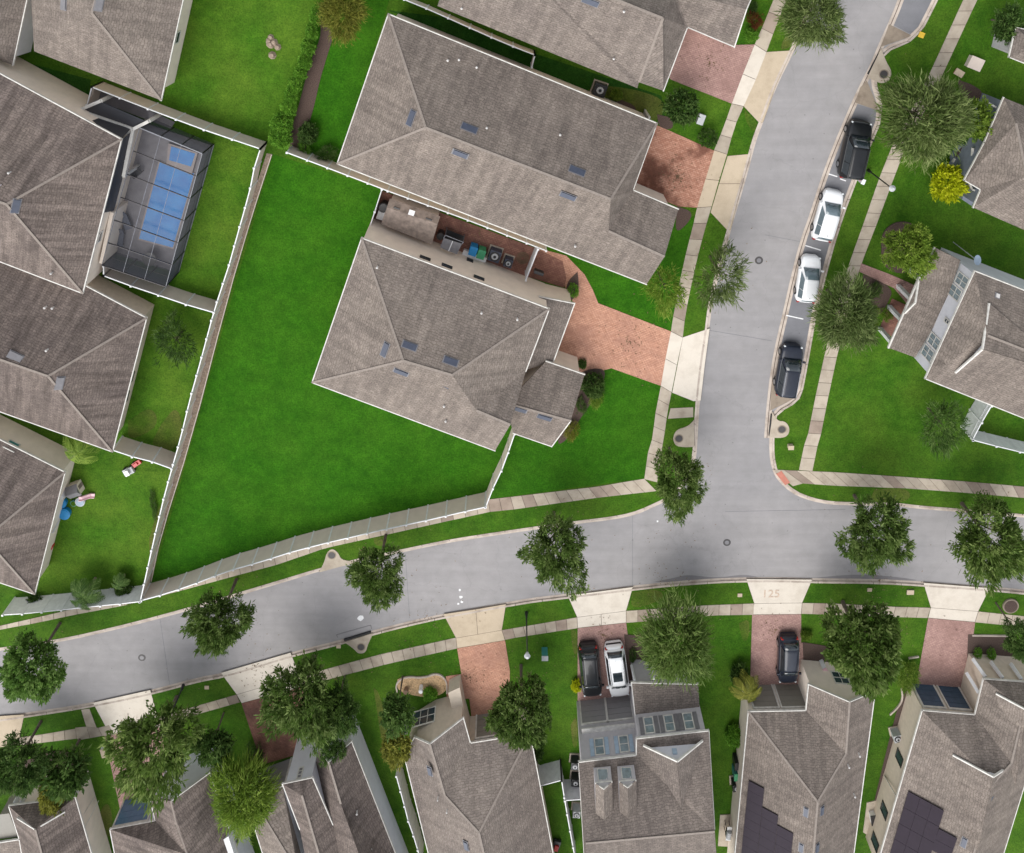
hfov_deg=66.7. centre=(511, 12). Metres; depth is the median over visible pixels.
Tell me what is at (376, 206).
fence
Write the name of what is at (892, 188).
street lamp
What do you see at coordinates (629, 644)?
planting bed
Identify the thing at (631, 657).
shrub
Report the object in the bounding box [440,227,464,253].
patio swing
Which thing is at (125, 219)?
lounger
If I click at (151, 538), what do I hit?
lawn
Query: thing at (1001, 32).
tree
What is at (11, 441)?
window
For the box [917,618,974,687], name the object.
driveway
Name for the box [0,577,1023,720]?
kerb
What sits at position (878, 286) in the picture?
shrub
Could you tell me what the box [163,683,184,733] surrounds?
street lamp
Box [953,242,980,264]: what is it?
satellite dish
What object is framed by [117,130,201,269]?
swimming pool
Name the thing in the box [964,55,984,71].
utility box
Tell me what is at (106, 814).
lawn
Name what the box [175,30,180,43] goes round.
window
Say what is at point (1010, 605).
manhole cover
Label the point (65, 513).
paddling pool
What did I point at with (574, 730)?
lawn
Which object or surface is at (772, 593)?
painted numerals
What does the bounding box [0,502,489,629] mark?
pavement
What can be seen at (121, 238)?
lounger
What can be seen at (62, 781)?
street tree
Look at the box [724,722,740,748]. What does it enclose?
shrub
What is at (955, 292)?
window
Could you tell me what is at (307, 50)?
hedge shrub
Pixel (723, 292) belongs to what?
street tree
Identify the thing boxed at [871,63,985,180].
street tree
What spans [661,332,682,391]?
pavement
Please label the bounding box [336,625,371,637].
road cut
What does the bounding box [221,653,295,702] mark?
driveway apron
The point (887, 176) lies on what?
pavement
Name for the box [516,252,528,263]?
garden hose
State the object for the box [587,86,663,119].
lawn
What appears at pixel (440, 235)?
drum
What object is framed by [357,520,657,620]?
paint spots
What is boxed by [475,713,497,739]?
garage door
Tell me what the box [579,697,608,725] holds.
garage door
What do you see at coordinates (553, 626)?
pavement
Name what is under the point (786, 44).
lawn
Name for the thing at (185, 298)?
fence
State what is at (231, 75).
lawn
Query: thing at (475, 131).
hip roof house
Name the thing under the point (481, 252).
bin
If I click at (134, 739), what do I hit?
street tree
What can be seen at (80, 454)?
palm
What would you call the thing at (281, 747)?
driveway
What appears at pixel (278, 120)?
hedge shrub
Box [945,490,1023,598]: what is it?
street tree
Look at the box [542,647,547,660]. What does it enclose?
utility box
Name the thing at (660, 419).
pavement
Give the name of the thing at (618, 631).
driveway
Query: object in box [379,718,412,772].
street tree
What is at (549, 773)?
fence
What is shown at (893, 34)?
concrete apron
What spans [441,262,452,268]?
window
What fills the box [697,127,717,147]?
shrub
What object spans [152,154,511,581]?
lawn
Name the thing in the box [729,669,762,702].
palm
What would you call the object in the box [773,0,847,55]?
street tree
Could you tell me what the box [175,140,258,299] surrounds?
lawn
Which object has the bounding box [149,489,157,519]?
shrub
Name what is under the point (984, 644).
planting bed
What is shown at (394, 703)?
street tree
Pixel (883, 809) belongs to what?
window
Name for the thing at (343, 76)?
lawn
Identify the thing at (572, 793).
fence
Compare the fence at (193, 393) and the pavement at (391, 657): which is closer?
the fence at (193, 393)
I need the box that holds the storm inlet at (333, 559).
[319,549,354,571]
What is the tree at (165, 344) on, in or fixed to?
on the lawn at (162, 391)
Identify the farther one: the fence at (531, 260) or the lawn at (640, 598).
the lawn at (640, 598)
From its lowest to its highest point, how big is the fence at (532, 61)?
1.930 m
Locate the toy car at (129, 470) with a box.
[122,465,135,476]
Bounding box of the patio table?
[142,252,155,265]
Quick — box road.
[0,0,1023,715]
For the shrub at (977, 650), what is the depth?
73.71 m
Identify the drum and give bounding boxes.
[378,200,387,212]
[436,229,443,239]
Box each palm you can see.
[62,436,101,463]
[70,577,104,609]
[111,572,129,589]
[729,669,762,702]
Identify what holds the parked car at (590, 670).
on the driveway at (618, 631)
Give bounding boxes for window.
[3,439,20,452]
[97,230,103,243]
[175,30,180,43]
[412,706,435,727]
[420,254,430,260]
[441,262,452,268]
[474,274,483,280]
[589,737,609,755]
[614,734,634,753]
[638,716,659,734]
[658,713,680,732]
[677,711,699,730]
[830,670,850,684]
[871,831,878,852]
[880,800,887,820]
[895,747,902,768]
[920,343,934,363]
[926,331,940,350]
[948,283,962,301]
[954,271,968,289]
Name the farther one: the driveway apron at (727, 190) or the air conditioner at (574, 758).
the air conditioner at (574, 758)
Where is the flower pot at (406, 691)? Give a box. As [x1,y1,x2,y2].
[403,687,408,694]
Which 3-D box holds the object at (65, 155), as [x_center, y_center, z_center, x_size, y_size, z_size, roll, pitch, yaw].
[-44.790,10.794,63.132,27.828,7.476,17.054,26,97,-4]
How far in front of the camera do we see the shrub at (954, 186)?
65.22 m
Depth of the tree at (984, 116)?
63.46 m
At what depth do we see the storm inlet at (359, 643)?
73.96 m
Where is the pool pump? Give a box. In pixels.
[869,810,875,825]
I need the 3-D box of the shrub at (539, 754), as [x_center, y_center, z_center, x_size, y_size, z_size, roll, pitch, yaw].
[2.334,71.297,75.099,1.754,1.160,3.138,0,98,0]
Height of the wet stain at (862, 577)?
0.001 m
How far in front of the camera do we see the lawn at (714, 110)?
71.32 m
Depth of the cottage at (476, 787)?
72.16 m
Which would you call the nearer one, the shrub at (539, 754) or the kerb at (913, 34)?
the kerb at (913, 34)
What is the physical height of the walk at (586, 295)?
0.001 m
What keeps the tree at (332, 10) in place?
on the lawn at (343, 76)
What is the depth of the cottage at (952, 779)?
71.72 m
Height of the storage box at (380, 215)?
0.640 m
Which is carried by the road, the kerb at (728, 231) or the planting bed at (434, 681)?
the kerb at (728, 231)
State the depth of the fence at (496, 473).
70.13 m
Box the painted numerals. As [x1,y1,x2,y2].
[764,590,778,597]
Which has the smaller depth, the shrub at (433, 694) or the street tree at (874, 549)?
the street tree at (874, 549)
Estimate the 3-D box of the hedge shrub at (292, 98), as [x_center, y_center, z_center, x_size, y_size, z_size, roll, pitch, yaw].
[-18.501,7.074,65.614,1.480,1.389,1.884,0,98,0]
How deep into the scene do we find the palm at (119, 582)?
71.97 m
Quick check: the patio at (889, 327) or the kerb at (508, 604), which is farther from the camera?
the kerb at (508, 604)
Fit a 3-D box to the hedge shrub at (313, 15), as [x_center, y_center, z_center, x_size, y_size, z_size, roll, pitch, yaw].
[-16.322,0.155,64.648,1.263,1.302,1.856,0,98,0]
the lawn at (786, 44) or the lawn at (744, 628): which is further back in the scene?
the lawn at (744, 628)
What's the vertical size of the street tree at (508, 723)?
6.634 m
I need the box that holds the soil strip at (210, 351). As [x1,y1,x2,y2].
[151,153,270,575]
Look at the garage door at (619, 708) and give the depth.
73.70 m
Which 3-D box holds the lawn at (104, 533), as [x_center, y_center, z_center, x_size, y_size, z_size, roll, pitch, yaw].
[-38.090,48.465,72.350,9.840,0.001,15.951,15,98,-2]
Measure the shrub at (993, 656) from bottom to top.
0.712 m
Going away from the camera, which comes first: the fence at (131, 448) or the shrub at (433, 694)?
the fence at (131, 448)
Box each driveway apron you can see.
[0,714,23,746]
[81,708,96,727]
[93,690,158,733]
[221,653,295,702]
[443,604,505,647]
[568,587,632,627]
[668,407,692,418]
[672,328,709,400]
[711,154,750,229]
[744,50,790,122]
[746,579,811,614]
[924,583,987,621]
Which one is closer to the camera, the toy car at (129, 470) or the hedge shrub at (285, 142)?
the hedge shrub at (285, 142)
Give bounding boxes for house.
[0,0,33,65]
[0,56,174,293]
[0,263,153,452]
[0,415,73,594]
[31,0,192,100]
[65,479,84,498]
[311,219,584,450]
[337,13,678,284]
[437,0,750,90]
[577,660,715,852]
[878,247,1023,418]
[949,93,1023,229]
[991,27,1023,63]
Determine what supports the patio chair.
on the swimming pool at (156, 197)
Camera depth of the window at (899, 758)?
74.22 m
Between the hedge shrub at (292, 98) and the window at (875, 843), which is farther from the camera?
the window at (875, 843)
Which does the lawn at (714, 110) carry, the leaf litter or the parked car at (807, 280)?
the leaf litter
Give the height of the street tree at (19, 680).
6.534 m
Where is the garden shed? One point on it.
(417, 220)
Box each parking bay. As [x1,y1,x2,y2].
[781,104,875,369]
[894,0,931,33]
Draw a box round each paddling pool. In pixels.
[59,507,71,519]
[62,498,67,507]
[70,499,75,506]
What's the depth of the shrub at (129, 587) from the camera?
72.31 m
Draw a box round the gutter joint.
[767,0,900,434]
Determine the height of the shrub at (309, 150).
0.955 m
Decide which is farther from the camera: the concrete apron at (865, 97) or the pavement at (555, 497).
the pavement at (555, 497)
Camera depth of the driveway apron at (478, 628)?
73.74 m
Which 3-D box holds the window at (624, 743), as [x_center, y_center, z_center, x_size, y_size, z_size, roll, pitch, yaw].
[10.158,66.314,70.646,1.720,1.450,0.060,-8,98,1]
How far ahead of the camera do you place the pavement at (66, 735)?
75.48 m
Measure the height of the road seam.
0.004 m
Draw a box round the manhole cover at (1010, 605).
[1002,598,1018,613]
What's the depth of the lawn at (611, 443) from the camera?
71.11 m
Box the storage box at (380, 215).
[376,211,384,219]
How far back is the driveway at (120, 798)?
76.08 m
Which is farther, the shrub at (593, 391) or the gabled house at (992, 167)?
the shrub at (593, 391)
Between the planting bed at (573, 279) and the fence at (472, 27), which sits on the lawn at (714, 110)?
the fence at (472, 27)
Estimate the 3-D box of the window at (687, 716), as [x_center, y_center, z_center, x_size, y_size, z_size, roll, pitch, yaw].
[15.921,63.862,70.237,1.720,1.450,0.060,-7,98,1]
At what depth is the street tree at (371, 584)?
67.48 m
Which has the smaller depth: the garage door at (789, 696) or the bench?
the bench
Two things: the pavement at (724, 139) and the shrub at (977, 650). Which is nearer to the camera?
the pavement at (724, 139)
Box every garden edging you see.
[395,673,447,693]
[881,221,927,253]
[889,691,902,715]
[972,634,1007,636]
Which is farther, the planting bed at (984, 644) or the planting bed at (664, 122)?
the planting bed at (984, 644)
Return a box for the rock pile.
[266,34,280,58]
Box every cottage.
[0,769,111,852]
[109,748,253,852]
[246,716,407,852]
[405,674,554,852]
[727,660,874,852]
[866,653,1023,852]
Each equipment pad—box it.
[718,814,730,846]
[863,800,875,834]
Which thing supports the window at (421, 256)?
in the house at (433, 335)
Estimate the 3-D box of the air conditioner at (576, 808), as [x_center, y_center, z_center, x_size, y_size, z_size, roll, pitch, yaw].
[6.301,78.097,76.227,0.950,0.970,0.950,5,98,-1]
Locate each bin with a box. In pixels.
[468,242,477,256]
[476,245,485,259]
[732,753,738,770]
[732,763,737,780]
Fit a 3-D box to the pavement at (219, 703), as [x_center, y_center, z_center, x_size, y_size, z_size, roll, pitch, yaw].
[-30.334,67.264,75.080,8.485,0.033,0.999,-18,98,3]
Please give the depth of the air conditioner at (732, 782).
75.72 m
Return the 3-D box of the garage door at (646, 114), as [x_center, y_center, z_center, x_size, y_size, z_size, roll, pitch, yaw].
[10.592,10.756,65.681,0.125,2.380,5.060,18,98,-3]
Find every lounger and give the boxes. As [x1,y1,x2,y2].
[117,229,124,246]
[122,212,132,229]
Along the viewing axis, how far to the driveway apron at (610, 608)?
73.45 m
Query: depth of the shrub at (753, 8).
64.83 m
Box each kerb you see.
[0,15,807,650]
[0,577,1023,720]
[769,0,1023,517]
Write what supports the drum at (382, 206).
on the patio at (552, 267)
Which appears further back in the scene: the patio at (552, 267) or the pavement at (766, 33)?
the patio at (552, 267)
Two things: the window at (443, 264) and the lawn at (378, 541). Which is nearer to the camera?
the window at (443, 264)
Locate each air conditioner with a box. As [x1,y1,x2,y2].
[486,244,503,262]
[501,253,514,268]
[569,753,579,769]
[569,769,578,786]
[571,801,580,817]
[590,79,608,97]
[729,775,735,791]
[888,725,900,742]
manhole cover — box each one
[138,654,145,660]
[723,539,730,545]
[755,257,762,263]
[1002,598,1018,613]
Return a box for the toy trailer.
[131,459,141,467]
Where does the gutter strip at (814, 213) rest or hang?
on the road
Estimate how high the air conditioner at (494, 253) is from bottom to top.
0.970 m
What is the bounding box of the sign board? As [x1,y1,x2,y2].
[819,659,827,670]
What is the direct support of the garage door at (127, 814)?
in the cottage at (185, 823)
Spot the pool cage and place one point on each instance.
(138, 268)
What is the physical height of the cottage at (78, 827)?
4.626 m
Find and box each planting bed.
[15,751,73,789]
[289,15,331,149]
[397,675,445,696]
[558,369,604,443]
[566,272,578,299]
[616,100,635,109]
[624,634,647,679]
[657,114,672,128]
[676,207,690,229]
[803,642,829,661]
[863,274,891,312]
[875,691,906,800]
[881,222,918,272]
[958,80,981,101]
[967,634,1014,657]
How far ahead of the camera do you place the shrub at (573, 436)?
70.21 m
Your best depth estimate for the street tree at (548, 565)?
66.89 m
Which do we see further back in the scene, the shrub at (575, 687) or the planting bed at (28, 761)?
the planting bed at (28, 761)
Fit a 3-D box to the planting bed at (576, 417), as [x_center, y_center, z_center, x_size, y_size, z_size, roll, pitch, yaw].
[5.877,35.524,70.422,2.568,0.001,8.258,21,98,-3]
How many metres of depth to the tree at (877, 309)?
66.73 m
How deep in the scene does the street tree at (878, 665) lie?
67.85 m
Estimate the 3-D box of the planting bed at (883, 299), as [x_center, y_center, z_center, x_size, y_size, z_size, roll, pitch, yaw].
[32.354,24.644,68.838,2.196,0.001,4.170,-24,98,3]
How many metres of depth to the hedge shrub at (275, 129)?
65.63 m
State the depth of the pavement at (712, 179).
67.36 m
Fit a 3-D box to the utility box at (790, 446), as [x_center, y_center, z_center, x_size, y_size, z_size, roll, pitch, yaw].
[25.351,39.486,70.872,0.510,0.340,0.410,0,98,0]
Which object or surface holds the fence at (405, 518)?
on the lawn at (714, 110)
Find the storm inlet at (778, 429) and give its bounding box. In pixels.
[768,412,788,437]
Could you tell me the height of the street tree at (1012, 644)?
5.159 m
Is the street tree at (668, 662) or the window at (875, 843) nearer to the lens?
the street tree at (668, 662)
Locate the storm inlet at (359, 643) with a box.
[343,631,372,652]
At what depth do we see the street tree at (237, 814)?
71.07 m
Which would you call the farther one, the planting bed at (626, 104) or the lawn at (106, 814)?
the lawn at (106, 814)
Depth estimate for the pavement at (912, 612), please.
73.47 m
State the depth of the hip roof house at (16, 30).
62.43 m
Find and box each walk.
[539,249,597,305]
[859,263,913,302]
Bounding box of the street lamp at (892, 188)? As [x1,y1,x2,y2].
[866,169,895,191]
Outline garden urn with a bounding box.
[418,684,422,693]
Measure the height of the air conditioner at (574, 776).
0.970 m
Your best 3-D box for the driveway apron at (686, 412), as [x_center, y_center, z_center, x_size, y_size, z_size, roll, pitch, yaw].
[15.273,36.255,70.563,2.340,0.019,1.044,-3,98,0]
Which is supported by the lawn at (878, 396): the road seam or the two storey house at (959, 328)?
the two storey house at (959, 328)
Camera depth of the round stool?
71.53 m
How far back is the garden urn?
74.18 m
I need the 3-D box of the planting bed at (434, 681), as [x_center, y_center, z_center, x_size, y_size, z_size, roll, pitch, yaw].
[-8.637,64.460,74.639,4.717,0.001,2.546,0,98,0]
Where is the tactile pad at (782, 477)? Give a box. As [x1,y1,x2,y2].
[776,471,789,484]
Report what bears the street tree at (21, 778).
on the lawn at (556, 672)
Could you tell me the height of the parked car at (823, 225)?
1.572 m
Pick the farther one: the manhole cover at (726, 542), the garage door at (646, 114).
the manhole cover at (726, 542)
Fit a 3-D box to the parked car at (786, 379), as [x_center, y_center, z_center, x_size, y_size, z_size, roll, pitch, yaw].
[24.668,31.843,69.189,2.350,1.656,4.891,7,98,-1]
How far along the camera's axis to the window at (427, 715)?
73.65 m
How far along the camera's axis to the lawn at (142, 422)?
70.70 m
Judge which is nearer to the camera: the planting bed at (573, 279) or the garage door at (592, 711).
the planting bed at (573, 279)
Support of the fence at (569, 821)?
on the lawn at (556, 672)
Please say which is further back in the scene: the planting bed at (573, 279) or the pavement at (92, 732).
the pavement at (92, 732)
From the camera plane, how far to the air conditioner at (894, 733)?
74.86 m
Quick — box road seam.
[160,235,844,683]
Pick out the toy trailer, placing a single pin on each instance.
(136, 463)
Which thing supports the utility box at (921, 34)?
on the lawn at (878, 396)
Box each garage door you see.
[112,798,151,826]
[254,757,291,793]
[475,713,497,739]
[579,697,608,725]
[604,694,632,721]
[643,109,649,118]
[751,684,779,708]
[773,684,804,708]
[914,684,946,708]
[936,685,972,711]
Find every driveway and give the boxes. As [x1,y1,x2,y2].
[105,728,163,806]
[242,688,303,763]
[446,641,509,715]
[558,303,670,385]
[578,623,640,700]
[636,125,713,207]
[669,28,754,103]
[750,614,802,684]
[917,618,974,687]
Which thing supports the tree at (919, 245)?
on the planting bed at (896, 228)
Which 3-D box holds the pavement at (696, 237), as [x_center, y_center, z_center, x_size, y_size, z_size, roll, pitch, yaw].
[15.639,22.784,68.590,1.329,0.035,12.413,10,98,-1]
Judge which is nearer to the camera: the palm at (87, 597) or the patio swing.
the patio swing
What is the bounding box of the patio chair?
[130,166,143,178]
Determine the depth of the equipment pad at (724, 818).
76.99 m
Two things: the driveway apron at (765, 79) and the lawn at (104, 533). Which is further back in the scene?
the lawn at (104, 533)
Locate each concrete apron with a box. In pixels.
[770,383,791,410]
[855,80,877,109]
[881,24,910,46]
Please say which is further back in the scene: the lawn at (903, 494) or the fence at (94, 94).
the lawn at (903, 494)
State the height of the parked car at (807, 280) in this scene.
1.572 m
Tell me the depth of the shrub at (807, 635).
73.42 m
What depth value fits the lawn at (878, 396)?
69.97 m
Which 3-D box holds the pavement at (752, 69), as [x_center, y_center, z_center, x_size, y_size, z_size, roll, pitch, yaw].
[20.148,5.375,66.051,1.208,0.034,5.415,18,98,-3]
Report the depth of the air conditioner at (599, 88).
65.41 m
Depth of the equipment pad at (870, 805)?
76.75 m
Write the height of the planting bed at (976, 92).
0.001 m
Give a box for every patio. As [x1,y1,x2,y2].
[370,191,565,287]
[881,299,904,336]
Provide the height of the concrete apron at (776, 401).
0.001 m
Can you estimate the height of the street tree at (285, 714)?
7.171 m
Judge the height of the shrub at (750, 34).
0.989 m
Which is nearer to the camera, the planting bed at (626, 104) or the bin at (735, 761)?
the planting bed at (626, 104)
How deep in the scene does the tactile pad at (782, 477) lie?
71.46 m
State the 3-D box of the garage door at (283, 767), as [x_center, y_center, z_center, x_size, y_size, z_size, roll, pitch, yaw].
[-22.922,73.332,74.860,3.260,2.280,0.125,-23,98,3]
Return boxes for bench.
[462,248,486,262]
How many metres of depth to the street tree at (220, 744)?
71.64 m
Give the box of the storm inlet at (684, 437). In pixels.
[673,420,694,446]
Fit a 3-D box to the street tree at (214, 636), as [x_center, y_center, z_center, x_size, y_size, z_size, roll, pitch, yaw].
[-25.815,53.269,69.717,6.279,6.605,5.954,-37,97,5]
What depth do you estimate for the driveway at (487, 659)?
74.47 m
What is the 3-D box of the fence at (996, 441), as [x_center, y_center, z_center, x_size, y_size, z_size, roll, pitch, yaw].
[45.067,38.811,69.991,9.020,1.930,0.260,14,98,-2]
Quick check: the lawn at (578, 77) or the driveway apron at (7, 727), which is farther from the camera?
the driveway apron at (7, 727)
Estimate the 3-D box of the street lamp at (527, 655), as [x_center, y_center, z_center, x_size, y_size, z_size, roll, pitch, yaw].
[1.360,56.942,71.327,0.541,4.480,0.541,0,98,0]
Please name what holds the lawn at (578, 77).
on the lawn at (714, 110)
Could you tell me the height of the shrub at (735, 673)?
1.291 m
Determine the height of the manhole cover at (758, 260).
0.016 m
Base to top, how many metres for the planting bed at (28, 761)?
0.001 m
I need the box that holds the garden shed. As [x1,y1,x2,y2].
[381,194,439,243]
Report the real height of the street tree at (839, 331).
6.715 m
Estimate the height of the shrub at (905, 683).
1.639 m
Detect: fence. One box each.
[1,585,142,616]
[85,81,103,105]
[93,82,267,149]
[102,266,110,276]
[104,269,221,313]
[114,436,180,469]
[139,144,266,602]
[140,491,485,601]
[286,146,546,251]
[370,189,382,224]
[395,764,423,852]
[403,0,533,54]
[485,429,514,507]
[525,247,538,280]
[530,50,535,68]
[538,760,560,785]
[560,759,575,852]
[564,779,579,801]
[961,399,992,440]
[962,429,1023,452]
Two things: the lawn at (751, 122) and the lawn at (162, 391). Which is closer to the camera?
the lawn at (751, 122)
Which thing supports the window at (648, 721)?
in the two storey house at (645, 774)
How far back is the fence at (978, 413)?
69.42 m
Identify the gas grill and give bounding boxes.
[724,822,731,840]
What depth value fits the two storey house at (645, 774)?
68.67 m
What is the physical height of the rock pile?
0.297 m
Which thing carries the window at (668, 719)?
in the two storey house at (645, 774)
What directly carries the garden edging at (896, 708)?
on the lawn at (556, 672)
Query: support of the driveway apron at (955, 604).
on the lawn at (556, 672)
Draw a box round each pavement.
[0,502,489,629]
[19,727,87,744]
[75,725,113,739]
[160,695,239,719]
[310,638,456,679]
[488,479,655,511]
[502,617,577,639]
[626,603,753,622]
[644,386,670,481]
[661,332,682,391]
[671,207,710,336]
[697,150,726,207]
[714,104,742,153]
[732,45,765,105]
[755,0,785,51]
[772,469,1023,497]
[799,0,976,470]
[801,603,929,617]
[975,611,1023,624]
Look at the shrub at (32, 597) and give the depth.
72.78 m
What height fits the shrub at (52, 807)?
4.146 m
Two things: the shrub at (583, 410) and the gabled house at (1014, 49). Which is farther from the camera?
the shrub at (583, 410)
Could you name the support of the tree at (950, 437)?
on the lawn at (878, 396)
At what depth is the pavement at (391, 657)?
74.22 m
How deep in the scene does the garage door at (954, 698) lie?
73.52 m
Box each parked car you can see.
[578,640,603,696]
[603,640,630,696]
[773,341,805,398]
[775,632,801,682]
[793,253,823,303]
[810,188,844,242]
[836,118,874,180]
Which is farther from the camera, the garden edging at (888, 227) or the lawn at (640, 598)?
the lawn at (640, 598)
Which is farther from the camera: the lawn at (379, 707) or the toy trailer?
the lawn at (379, 707)
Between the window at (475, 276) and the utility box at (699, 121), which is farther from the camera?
the utility box at (699, 121)
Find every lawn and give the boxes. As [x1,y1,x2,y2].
[0,0,811,646]
[0,582,1023,852]
[32,64,90,94]
[36,469,169,595]
[100,804,111,836]
[116,295,210,451]
[128,409,156,437]
[149,503,161,554]
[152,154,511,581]
[153,410,181,449]
[161,0,318,148]
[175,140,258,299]
[301,0,388,162]
[373,536,386,545]
[373,688,386,740]
[388,10,664,120]
[490,368,660,498]
[562,216,694,330]
[571,629,576,653]
[571,718,577,747]
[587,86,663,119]
[631,590,662,606]
[739,620,748,640]
[744,109,756,130]
[774,0,1023,513]
[781,37,791,49]
[871,488,909,502]
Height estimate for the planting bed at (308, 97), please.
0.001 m
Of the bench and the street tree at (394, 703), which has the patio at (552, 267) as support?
the bench
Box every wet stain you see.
[656,575,754,581]
[818,575,913,579]
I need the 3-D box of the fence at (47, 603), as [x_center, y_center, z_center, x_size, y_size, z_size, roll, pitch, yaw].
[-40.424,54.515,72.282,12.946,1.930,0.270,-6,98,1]
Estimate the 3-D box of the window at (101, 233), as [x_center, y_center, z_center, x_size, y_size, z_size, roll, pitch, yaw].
[-34.237,18.627,64.720,0.060,0.590,0.990,17,98,-2]
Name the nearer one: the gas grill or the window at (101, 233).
the window at (101, 233)
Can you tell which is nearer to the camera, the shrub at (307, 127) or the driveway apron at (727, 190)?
the shrub at (307, 127)
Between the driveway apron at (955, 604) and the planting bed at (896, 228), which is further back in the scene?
the driveway apron at (955, 604)
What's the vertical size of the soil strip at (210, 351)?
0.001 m
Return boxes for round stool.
[75,498,85,506]
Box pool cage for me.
[101,120,213,286]
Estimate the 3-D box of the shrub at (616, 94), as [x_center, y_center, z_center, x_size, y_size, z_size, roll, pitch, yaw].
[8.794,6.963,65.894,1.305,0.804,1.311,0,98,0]
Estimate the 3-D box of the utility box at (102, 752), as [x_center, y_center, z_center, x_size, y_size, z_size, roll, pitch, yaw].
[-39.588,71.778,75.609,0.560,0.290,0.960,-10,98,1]
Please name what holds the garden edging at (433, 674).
on the lawn at (556, 672)
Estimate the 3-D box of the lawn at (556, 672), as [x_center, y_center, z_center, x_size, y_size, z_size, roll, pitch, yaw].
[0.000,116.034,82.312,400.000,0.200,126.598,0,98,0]
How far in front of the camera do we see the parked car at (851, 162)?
65.67 m
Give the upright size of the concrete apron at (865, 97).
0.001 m
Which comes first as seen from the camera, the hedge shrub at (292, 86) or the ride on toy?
the hedge shrub at (292, 86)
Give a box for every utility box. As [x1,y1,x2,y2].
[100,747,104,757]
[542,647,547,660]
[695,113,705,125]
[787,444,793,449]
[907,590,913,594]
[918,31,924,37]
[953,68,964,77]
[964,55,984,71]
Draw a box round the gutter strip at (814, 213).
[764,0,903,437]
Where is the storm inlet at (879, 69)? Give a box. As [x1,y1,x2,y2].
[867,49,890,82]
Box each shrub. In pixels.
[25,593,43,603]
[113,584,134,595]
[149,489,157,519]
[243,740,265,764]
[267,128,293,149]
[268,111,292,132]
[269,124,284,136]
[279,99,296,118]
[283,87,300,107]
[286,76,302,95]
[293,66,306,81]
[295,120,318,145]
[296,140,312,161]
[297,54,312,70]
[300,38,317,57]
[305,22,318,42]
[309,5,322,24]
[313,143,338,161]
[422,685,437,702]
[534,741,544,764]
[562,420,580,442]
[567,283,578,297]
[571,678,580,692]
[576,396,588,414]
[578,358,586,369]
[580,371,605,398]
[588,393,604,409]
[608,88,622,100]
[628,648,636,662]
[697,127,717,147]
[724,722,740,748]
[728,658,749,686]
[744,27,759,42]
[746,11,763,30]
[748,1,757,13]
[800,630,812,640]
[869,281,884,297]
[879,307,893,321]
[896,657,921,696]
[928,162,971,205]
[973,647,981,658]
[986,647,996,659]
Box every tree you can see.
[0,622,68,706]
[0,720,51,800]
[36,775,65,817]
[37,738,92,805]
[97,695,207,821]
[147,304,197,368]
[178,578,257,658]
[190,712,236,767]
[205,744,283,845]
[253,648,344,758]
[313,675,361,744]
[315,0,371,47]
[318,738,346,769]
[344,534,406,613]
[378,676,417,742]
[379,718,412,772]
[483,664,552,751]
[515,511,589,601]
[630,582,715,693]
[638,263,690,321]
[651,444,709,527]
[659,86,700,129]
[690,239,752,312]
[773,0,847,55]
[805,260,881,358]
[818,598,904,703]
[832,490,915,578]
[852,303,882,334]
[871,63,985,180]
[879,221,939,280]
[916,393,972,462]
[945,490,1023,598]
[964,95,995,142]
[988,0,1023,46]
[995,602,1023,664]
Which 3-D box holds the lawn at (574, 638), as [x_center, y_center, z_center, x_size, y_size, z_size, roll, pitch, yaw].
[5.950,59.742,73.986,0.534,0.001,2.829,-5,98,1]
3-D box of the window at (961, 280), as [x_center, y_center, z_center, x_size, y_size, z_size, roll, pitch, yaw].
[37.257,22.167,64.497,0.060,1.540,1.040,19,98,-3]
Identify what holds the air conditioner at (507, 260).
on the patio at (552, 267)
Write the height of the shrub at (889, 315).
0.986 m
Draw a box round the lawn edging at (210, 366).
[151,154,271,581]
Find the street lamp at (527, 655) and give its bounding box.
[524,611,529,658]
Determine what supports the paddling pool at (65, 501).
on the lawn at (104, 533)
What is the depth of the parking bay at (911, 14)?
65.40 m
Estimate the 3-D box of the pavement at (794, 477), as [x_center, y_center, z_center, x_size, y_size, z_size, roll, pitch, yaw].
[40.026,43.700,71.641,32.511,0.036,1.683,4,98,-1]
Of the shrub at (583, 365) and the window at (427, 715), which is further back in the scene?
the window at (427, 715)
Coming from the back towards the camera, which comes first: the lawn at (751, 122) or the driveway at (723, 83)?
the lawn at (751, 122)
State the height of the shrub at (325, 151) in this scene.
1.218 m
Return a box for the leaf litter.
[9,37,1008,745]
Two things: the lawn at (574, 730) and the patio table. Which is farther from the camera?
the lawn at (574, 730)
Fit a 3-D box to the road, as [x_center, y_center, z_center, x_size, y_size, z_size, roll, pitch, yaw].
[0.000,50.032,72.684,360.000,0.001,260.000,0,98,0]
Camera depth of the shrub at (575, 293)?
68.33 m
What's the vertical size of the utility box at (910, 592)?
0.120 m
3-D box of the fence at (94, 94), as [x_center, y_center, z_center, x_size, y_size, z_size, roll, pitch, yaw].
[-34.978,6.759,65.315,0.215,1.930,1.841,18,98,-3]
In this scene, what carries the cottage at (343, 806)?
on the lawn at (556, 672)
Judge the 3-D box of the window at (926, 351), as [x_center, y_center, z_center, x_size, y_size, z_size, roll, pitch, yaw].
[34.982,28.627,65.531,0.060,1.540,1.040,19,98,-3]
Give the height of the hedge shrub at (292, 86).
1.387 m
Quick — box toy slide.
[78,493,94,501]
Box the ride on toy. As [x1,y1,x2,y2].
[553,838,560,851]

